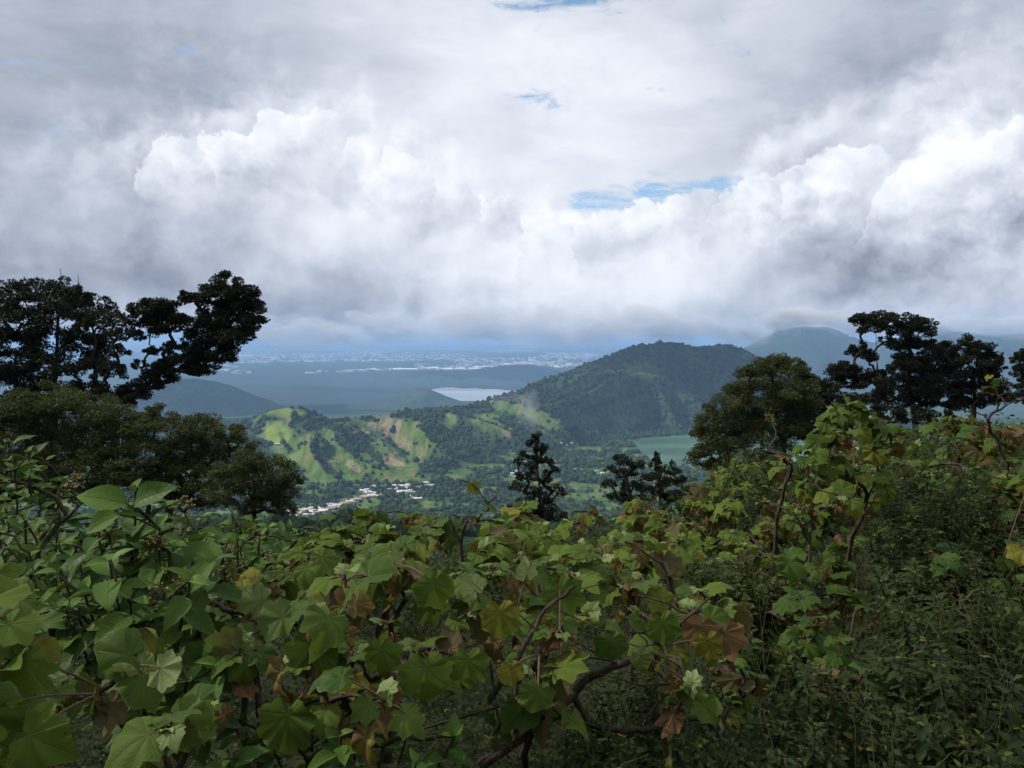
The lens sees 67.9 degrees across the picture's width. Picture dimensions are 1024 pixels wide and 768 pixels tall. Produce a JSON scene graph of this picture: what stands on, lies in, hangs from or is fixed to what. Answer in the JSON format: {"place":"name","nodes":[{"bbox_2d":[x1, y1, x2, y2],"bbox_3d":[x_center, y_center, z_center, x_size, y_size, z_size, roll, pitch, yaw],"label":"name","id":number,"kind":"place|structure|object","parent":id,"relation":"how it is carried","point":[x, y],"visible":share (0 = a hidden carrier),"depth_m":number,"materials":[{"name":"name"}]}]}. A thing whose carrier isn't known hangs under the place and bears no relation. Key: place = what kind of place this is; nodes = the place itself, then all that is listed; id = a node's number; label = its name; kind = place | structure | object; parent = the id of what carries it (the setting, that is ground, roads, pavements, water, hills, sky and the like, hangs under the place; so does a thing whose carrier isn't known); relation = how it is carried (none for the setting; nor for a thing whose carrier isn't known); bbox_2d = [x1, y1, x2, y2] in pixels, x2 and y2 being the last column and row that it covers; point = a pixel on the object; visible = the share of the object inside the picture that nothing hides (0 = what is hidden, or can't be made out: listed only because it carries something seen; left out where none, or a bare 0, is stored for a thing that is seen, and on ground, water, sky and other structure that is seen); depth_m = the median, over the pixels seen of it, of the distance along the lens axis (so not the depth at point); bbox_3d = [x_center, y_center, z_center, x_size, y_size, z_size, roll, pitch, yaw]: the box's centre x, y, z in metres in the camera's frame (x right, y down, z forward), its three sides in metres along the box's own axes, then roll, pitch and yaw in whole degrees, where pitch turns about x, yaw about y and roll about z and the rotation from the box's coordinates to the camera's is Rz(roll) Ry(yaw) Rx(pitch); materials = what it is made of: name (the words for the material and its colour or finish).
{"place":"outdoors","nodes":[
{"label":"outdoors","id":0,"kind":"place"},
{"bbox_2d":[432,387,514,400],"bbox_3d":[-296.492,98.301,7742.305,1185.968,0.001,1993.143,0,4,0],"label":"lake","id":1,"kind":"structure","parent":0,"point":[468,394],"depth_m":7902.71,"materials":[{"name":"liquid"}]},
{"bbox_2d":[0,326,1023,550],"bbox_3d":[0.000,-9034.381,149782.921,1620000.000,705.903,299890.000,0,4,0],"label":"terrain","id":2,"kind":"structure","parent":0,"point":[277,389],"depth_m":5326.39,"materials":[{"name":"green plant"}]},
{"bbox_2d":[132,348,623,373],"bbox_3d":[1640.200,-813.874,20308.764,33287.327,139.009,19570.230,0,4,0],"label":"distant city","id":3,"kind":"object","parent":2,"relation":"on","point":[530,361],"visible":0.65,"depth_m":16481.08},
{"bbox_2d":[393,368,416,370],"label":"warehouse","id":4,"kind":"structure","parent":2,"relation":"on","point":[398,369],"depth_m":10650.95,"materials":[{"name":"white"}]},
{"bbox_2d":[455,368,480,369],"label":"warehouse","id":5,"kind":"structure","parent":2,"relation":"on","point":[465,368],"depth_m":10899.23,"materials":[{"name":"white"}]},
{"bbox_2d":[0,339,1023,537],"bbox_3d":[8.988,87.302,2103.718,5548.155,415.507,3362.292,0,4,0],"label":"forest","id":6,"kind":"object","parent":2,"relation":"on","point":[389,503],"visible":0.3,"depth_m":2293.81,"materials":[{"name":"green plant"}]},
{"bbox_2d":[0,456,1023,767],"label":"ground","id":7,"kind":"structure","parent":0,"point":[294,760],"depth_m":4.83,"materials":[{"name":"soil"}]},
{"bbox_2d":[0,556,66,767],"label":"lobed leaf shrub","id":8,"kind":"object","parent":7,"relation":"on","point":[22,625],"visible":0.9,"depth_m":1.71,"materials":[{"name":"green plant"}]},
{"bbox_2d":[0,435,85,695],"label":"pointed leaf shrub","id":9,"kind":"object","parent":7,"relation":"on","point":[13,543],"visible":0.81,"depth_m":2.81,"materials":[{"name":"green plant"}]},
{"bbox_2d":[0,270,127,459],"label":"broadleaf tree","id":10,"kind":"object","parent":7,"relation":"on","point":[69,302],"visible":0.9,"depth_m":59.64,"materials":[{"name":"green plant"}]},
{"bbox_2d":[0,379,147,546],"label":"bushy tree","id":11,"kind":"object","parent":7,"relation":"on","point":[30,410],"visible":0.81,"depth_m":42.85,"materials":[{"name":"green plant"}]},
{"bbox_2d":[0,577,233,767],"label":"lobed leaf shrub","id":12,"kind":"object","parent":7,"relation":"on","point":[35,732],"visible":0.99,"depth_m":1.65,"materials":[{"name":"green plant"}]},
{"bbox_2d":[33,478,241,672],"bbox_3d":[-1.293,1.055,2.661,0.655,1.538,1.188,-2,4,-24],"label":"pointed leaf shrub","id":13,"kind":"object","parent":7,"relation":"on","point":[146,588],"visible":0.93,"depth_m":2.34,"materials":[{"name":"green plant"}]},
{"bbox_2d":[35,601,261,766],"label":"pointed leaf shrub","id":14,"kind":"object","parent":7,"relation":"on","point":[194,675],"visible":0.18,"depth_m":2.22,"materials":[{"name":"green plant"}]},
{"bbox_2d":[0,498,302,586],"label":"pointed leaf shrub","id":15,"kind":"object","parent":7,"relation":"on","point":[279,534],"visible":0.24,"depth_m":4.74,"materials":[{"name":"green plant"}]},
{"bbox_2d":[84,269,269,528],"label":"broadleaf tree","id":16,"kind":"object","parent":7,"relation":"on","point":[230,310],"visible":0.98,"depth_m":55.16,"materials":[{"name":"green plant"}]},
{"bbox_2d":[100,402,263,524],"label":"bushy tree","id":17,"kind":"object","parent":7,"relation":"on","point":[190,430],"visible":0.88,"depth_m":41.45,"materials":[{"name":"green plant"}]},
{"bbox_2d":[180,510,305,767],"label":"pointed leaf shrub","id":18,"kind":"object","parent":7,"relation":"on","point":[251,556],"visible":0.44,"depth_m":3.39,"materials":[{"name":"green plant"}]},
{"bbox_2d":[197,447,304,538],"bbox_3d":[-13.269,6.400,38.615,5.609,6.670,4.327,0,4,0],"label":"bushy tree","id":19,"kind":"object","parent":7,"relation":"on","point":[277,496],"visible":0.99,"depth_m":37.94,"materials":[{"name":"green plant"}]},
{"bbox_2d":[191,546,341,746],"bbox_3d":[-0.883,1.230,2.595,0.511,1.250,1.009,0,4,0],"label":"lobed leaf shrub","id":20,"kind":"object","parent":7,"relation":"on","point":[263,608],"visible":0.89,"depth_m":2.34,"materials":[{"name":"green plant"}]},
{"bbox_2d":[286,520,341,606],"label":"pointed leaf shrub","id":21,"kind":"object","parent":7,"relation":"on","point":[299,536],"visible":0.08,"depth_m":5.97,"materials":[{"name":"green plant"}]},
{"bbox_2d":[204,699,528,767],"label":"pointed leaf shrub","id":22,"kind":"object","parent":7,"relation":"on","point":[332,750],"visible":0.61,"depth_m":1.98,"materials":[{"name":"green plant"}]},
{"bbox_2d":[257,550,491,767],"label":"lobed leaf shrub","id":23,"kind":"object","parent":7,"relation":"on","point":[322,646],"visible":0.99,"depth_m":2.03,"materials":[{"name":"green plant"}]},
{"bbox_2d":[295,507,463,678],"bbox_3d":[-0.694,1.344,3.840,0.870,1.359,1.144,0,4,0],"label":"lobed leaf shrub","id":24,"kind":"object","parent":7,"relation":"on","point":[352,546],"visible":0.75,"depth_m":3.82,"materials":[{"name":"green plant"}]},
{"bbox_2d":[449,479,500,753],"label":"bare shrub","id":25,"kind":"object","parent":7,"relation":"on","point":[473,488],"visible":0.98,"depth_m":3.44,"materials":[{"name":"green plant"}]},
{"bbox_2d":[0,455,1023,767],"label":"undergrowth","id":26,"kind":"object","parent":7,"relation":"on","point":[280,643],"visible":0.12,"depth_m":4.58,"materials":[{"name":"green plant"}]},
{"bbox_2d":[0,409,1023,633],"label":"scrub","id":27,"kind":"object","parent":7,"relation":"on","point":[498,592],"visible":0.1,"depth_m":9.83,"materials":[{"name":"green plant"}]},
{"bbox_2d":[435,500,599,733],"bbox_3d":[-0.050,1.354,4.059,0.749,1.359,1.329,-1,4,-10],"label":"lobed leaf shrub","id":28,"kind":"object","parent":7,"relation":"on","point":[509,539],"visible":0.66,"depth_m":3.66,"materials":[{"name":"green plant"}]},
{"bbox_2d":[441,553,624,767],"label":"lobed leaf shrub","id":29,"kind":"object","parent":7,"relation":"on","point":[536,704],"visible":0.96,"depth_m":2.24,"materials":[{"name":"green plant"}]},
{"bbox_2d":[507,430,568,521],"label":"slim tree","id":30,"kind":"object","parent":7,"relation":"on","point":[541,511],"visible":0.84,"depth_m":40.02,"materials":[{"name":"green plant"}]},
{"bbox_2d":[471,564,624,702],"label":"fallen branch","id":31,"kind":"object","parent":7,"relation":"on","point":[499,684],"visible":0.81,"depth_m":2.18,"materials":[{"name":"brown wood"}]},
{"bbox_2d":[478,595,712,767],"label":"fallen branch","id":32,"kind":"object","parent":7,"relation":"on","point":[489,759],"visible":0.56,"depth_m":2.45,"materials":[{"name":"brown wood"}]},
{"bbox_2d":[569,633,682,734],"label":"fallen branch","id":33,"kind":"object","parent":7,"relation":"on","point":[585,716],"visible":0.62,"depth_m":2.44,"materials":[{"name":"brown wood"}]},
{"bbox_2d":[600,453,654,504],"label":"broadleaf tree","id":34,"kind":"object","parent":7,"relation":"on","point":[626,473],"visible":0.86,"depth_m":44.37,"materials":[{"name":"green plant"}]},
{"bbox_2d":[555,498,706,699],"bbox_3d":[0.727,1.519,4.912,0.969,1.338,1.596,0,4,0],"label":"lobed leaf shrub","id":35,"kind":"object","parent":7,"relation":"on","point":[637,520],"visible":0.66,"depth_m":4.88,"materials":[{"name":"green plant"}]},
{"bbox_2d":[553,670,753,767],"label":"fine leaved shrub","id":36,"kind":"object","parent":7,"relation":"on","point":[651,749],"visible":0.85,"depth_m":2.42,"materials":[{"name":"green plant"}]},
{"bbox_2d":[560,534,753,738],"bbox_3d":[0.523,1.245,2.750,0.686,1.241,1.137,0,4,0],"label":"lobed leaf shrub","id":37,"kind":"object","parent":7,"relation":"on","point":[711,630],"visible":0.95,"depth_m":2.52,"materials":[{"name":"green plant"}]},
{"bbox_2d":[642,451,692,510],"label":"slim tree","id":38,"kind":"object","parent":7,"relation":"on","point":[658,470],"visible":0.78,"depth_m":46.21,"materials":[{"name":"green plant"}]},
{"bbox_2d":[646,462,800,595],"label":"lobed leaf shrub","id":39,"kind":"object","parent":7,"relation":"on","point":[735,542],"visible":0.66,"depth_m":6.24,"materials":[{"name":"green plant"}]},
{"bbox_2d":[689,655,769,754],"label":"lobed leaf shrub","id":40,"kind":"object","parent":7,"relation":"on","point":[735,681],"visible":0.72,"depth_m":2.94,"materials":[{"name":"green plant"}]},
{"bbox_2d":[436,459,1023,767],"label":"dry stalks","id":41,"kind":"object","parent":7,"relation":"on","point":[758,708],"visible":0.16,"depth_m":3.35,"materials":[{"name":"plant"}]},
{"bbox_2d":[674,458,796,527],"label":"lobed leaf shrub","id":42,"kind":"object","parent":7,"relation":"on","point":[686,499],"visible":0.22,"depth_m":10.01,"materials":[{"name":"green plant"}]},
{"bbox_2d":[683,554,807,703],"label":"fine leaved shrub","id":43,"kind":"object","parent":7,"relation":"on","point":[773,662],"visible":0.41,"depth_m":3.97,"materials":[{"name":"green plant"}]},
{"bbox_2d":[681,352,827,482],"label":"bushy tree","id":44,"kind":"object","parent":7,"relation":"on","point":[778,401],"visible":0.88,"depth_m":57.76,"materials":[{"name":"green plant"}]},
{"bbox_2d":[691,486,840,581],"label":"fine leaved shrub","id":45,"kind":"object","parent":7,"relation":"on","point":[747,507],"visible":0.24,"depth_m":7.29,"materials":[{"name":"green plant"}]},
{"bbox_2d":[760,412,792,633],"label":"bare shrub","id":46,"kind":"object","parent":7,"relation":"on","point":[785,457],"visible":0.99,"depth_m":4.77,"materials":[{"name":"brown plant"}]},
{"bbox_2d":[775,490,815,688],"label":"bare shrub","id":47,"kind":"object","parent":7,"relation":"on","point":[790,516],"visible":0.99,"depth_m":4.45,"materials":[{"name":"brown plant"}]},
{"bbox_2d":[753,544,866,688],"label":"lobed leaf shrub","id":48,"kind":"object","parent":7,"relation":"on","point":[799,603],"visible":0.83,"depth_m":4.08,"materials":[{"name":"green plant"}]},
{"bbox_2d":[726,653,907,767],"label":"fine leaved shrub","id":49,"kind":"object","parent":7,"relation":"on","point":[814,738],"visible":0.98,"depth_m":2.53,"materials":[{"name":"green plant"}]},
{"bbox_2d":[789,434,881,526],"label":"lobed leaf shrub","id":50,"kind":"object","parent":7,"relation":"on","point":[861,462],"visible":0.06,"depth_m":9.21,"materials":[{"name":"green plant"}]},
{"bbox_2d":[767,441,908,597],"bbox_3d":[2.474,1.049,5.826,0.983,1.350,1.316,1,4,22],"label":"lobed leaf shrub","id":51,"kind":"object","parent":7,"relation":"on","point":[822,515],"visible":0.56,"depth_m":5.59,"materials":[{"name":"green plant"}]},
{"bbox_2d":[779,598,902,747],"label":"lobed leaf shrub","id":52,"kind":"object","parent":7,"relation":"on","point":[837,657],"visible":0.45,"depth_m":3.03,"materials":[{"name":"green plant"}]},
{"bbox_2d":[791,393,923,633],"bbox_3d":[2.147,0.913,4.813,0.509,1.701,1.509,3,5,41],"label":"lobed leaf shrub","id":53,"kind":"object","parent":7,"relation":"on","point":[816,485],"visible":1,"depth_m":4.62,"materials":[{"name":"green plant"}]},
{"bbox_2d":[823,309,906,440],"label":"flat topped tree","id":54,"kind":"object","parent":7,"relation":"on","point":[853,372],"visible":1,"depth_m":65.52,"materials":[{"name":"green plant"}]},
{"bbox_2d":[797,376,957,440],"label":"broadleaf tree","id":55,"kind":"object","parent":7,"relation":"on","point":[899,412],"visible":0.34,"depth_m":61.41,"materials":[{"name":"green plant"}]},
{"bbox_2d":[863,312,966,431],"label":"flat topped tree","id":56,"kind":"object","parent":7,"relation":"on","point":[915,388],"visible":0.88,"depth_m":66.98,"materials":[{"name":"green plant"}]},
{"bbox_2d":[875,458,978,550],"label":"fine leaved shrub","id":57,"kind":"object","parent":7,"relation":"on","point":[907,495],"visible":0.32,"depth_m":6.10,"materials":[{"name":"green plant"}]},
{"bbox_2d":[887,415,987,498],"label":"lobed leaf shrub","id":58,"kind":"object","parent":7,"relation":"on","point":[941,426],"visible":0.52,"depth_m":7.85,"materials":[{"name":"green plant"}]},
{"bbox_2d":[857,489,1023,665],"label":"fine leaved shrub","id":59,"kind":"object","parent":7,"relation":"on","point":[919,588],"visible":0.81,"depth_m":3.98,"materials":[{"name":"green plant"}]},
{"bbox_2d":[859,600,1023,767],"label":"fine leaved shrub","id":60,"kind":"object","parent":7,"relation":"on","point":[904,746],"visible":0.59,"depth_m":2.80,"materials":[{"name":"green plant"}]},
{"bbox_2d":[886,621,1023,767],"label":"pointed leaf shrub","id":61,"kind":"object","parent":7,"relation":"on","point":[1006,759],"visible":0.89,"depth_m":2.55,"materials":[{"name":"green plant"}]},
{"bbox_2d":[900,429,1023,565],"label":"pointed leaf shrub","id":62,"kind":"object","parent":7,"relation":"on","point":[950,457],"visible":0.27,"depth_m":5.61,"materials":[{"name":"green plant"}]},
{"bbox_2d":[908,509,1023,661],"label":"lobed leaf shrub","id":63,"kind":"object","parent":7,"relation":"on","point":[942,563],"visible":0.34,"depth_m":3.97,"materials":[{"name":"green plant"}]},
{"bbox_2d":[943,332,1012,417],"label":"broadleaf tree","id":64,"kind":"object","parent":7,"relation":"on","point":[983,363],"visible":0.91,"depth_m":63.26,"materials":[{"name":"green plant"}]},
{"bbox_2d":[956,421,1023,571],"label":"lobed leaf shrub","id":65,"kind":"object","parent":7,"relation":"on","point":[982,439],"visible":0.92,"depth_m":5.30,"materials":[{"name":"green plant"}]},
{"bbox_2d":[970,372,1016,495],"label":"bare shrub","id":66,"kind":"object","parent":7,"relation":"on","point":[991,390],"visible":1,"depth_m":5.01,"materials":[{"name":"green plant"}]},
{"bbox_2d":[970,458,1023,601],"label":"fine leaved shrub","id":67,"kind":"object","parent":7,"relation":"on","point":[1018,532],"visible":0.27,"depth_m":4.59,"materials":[{"name":"green plant"}]},
{"bbox_2d":[1002,348,1023,404],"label":"broadleaf tree","id":68,"kind":"object","parent":7,"relation":"on","point":[1019,368],"visible":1,"depth_m":59.96,"materials":[{"name":"green plant"}]},
{"bbox_2d":[0,0,1023,337],"label":"sky","id":69,"kind":"structure","parent":0,"point":[375,168],"materials":[{"name":"white"}]},
{"bbox_2d":[625,434,958,468],"bbox_3d":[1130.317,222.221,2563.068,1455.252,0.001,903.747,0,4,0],"label":"lagoon","id":70,"kind":"structure","parent":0,"point":[675,448],"depth_m":2642.49,"materials":[{"name":"liquid"}]}
]}

